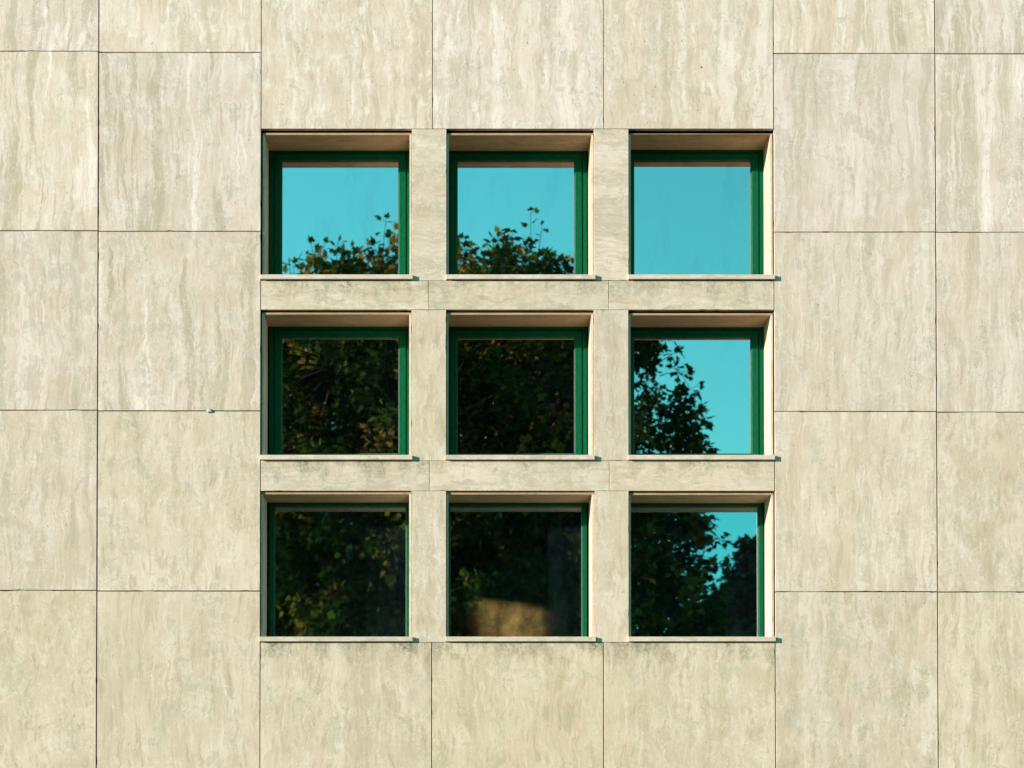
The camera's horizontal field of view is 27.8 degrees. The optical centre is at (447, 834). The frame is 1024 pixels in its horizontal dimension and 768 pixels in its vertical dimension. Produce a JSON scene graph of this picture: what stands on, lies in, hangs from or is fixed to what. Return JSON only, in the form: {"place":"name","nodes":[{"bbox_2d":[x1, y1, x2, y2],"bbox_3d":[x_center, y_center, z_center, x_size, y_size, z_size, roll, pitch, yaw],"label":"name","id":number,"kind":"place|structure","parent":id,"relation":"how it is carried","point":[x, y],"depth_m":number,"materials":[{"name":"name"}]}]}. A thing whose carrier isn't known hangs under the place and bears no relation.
{"place":"outdoors","nodes":[
{"label":"outdoors","id":0,"kind":"place"},
{"bbox_2d":[0,0,1023,767],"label":"stone building","id":1,"kind":"structure","parent":0,"point":[710,312],"depth_m":9.76,"materials":[{"name":"stone"}]},
{"bbox_2d":[260,313,411,460],"bbox_3d":[-0.525,-2.110,9.875,0.716,0.702,0.292,0,-1,0],"label":"window","id":2,"kind":"structure","parent":1,"relation":"in","point":[340,384],"depth_m":9.98,"materials":[{"name":"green glass"}]},
{"bbox_2d":[259,492,412,642],"bbox_3d":[-0.525,-1.257,9.857,0.719,0.706,0.292,0,-1,0],"label":"window","id":3,"kind":"structure","parent":1,"relation":"in","point":[341,562],"depth_m":9.97,"materials":[{"name":"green glass"}]},
{"bbox_2d":[260,133,412,280],"bbox_3d":[-0.525,-2.965,9.892,0.719,0.703,0.292,0,-1,0],"label":"window","id":4,"kind":"structure","parent":1,"relation":"in","point":[337,206],"depth_m":10.00,"materials":[{"name":"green glass"}]},
{"bbox_2d":[445,313,594,460],"bbox_3d":[0.338,-2.110,9.875,0.703,0.701,0.292,0,-1,0],"label":"window","id":5,"kind":"structure","parent":1,"relation":"in","point":[516,383],"depth_m":9.98,"materials":[{"name":"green glass"}]},
{"bbox_2d":[445,493,595,642],"bbox_3d":[0.340,-1.256,9.857,0.707,0.706,0.292,0,-1,0],"label":"window","id":6,"kind":"structure","parent":1,"relation":"in","point":[516,563],"depth_m":9.97,"materials":[{"name":"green glass"}]},
{"bbox_2d":[446,133,595,280],"bbox_3d":[0.340,-2.965,9.892,0.708,0.703,0.292,0,-1,0],"label":"window","id":7,"kind":"structure","parent":1,"relation":"in","point":[516,203],"depth_m":10.00,"materials":[{"name":"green glass"}]},
{"bbox_2d":[628,134,774,280],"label":"window","id":8,"kind":"structure","parent":1,"relation":"in","point":[698,210],"depth_m":10.00,"materials":[{"name":"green glass"}]},
{"bbox_2d":[628,313,774,460],"bbox_3d":[1.187,-2.109,9.875,0.700,0.699,0.292,0,-1,0],"label":"window","id":9,"kind":"structure","parent":1,"relation":"in","point":[698,390],"depth_m":9.98,"materials":[{"name":"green glass"}]},
{"bbox_2d":[628,493,775,642],"bbox_3d":[1.187,-1.255,9.857,0.702,0.703,0.292,0,-1,0],"label":"window","id":10,"kind":"structure","parent":1,"relation":"in","point":[696,559],"depth_m":9.97,"materials":[{"name":"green glass"}]}
]}

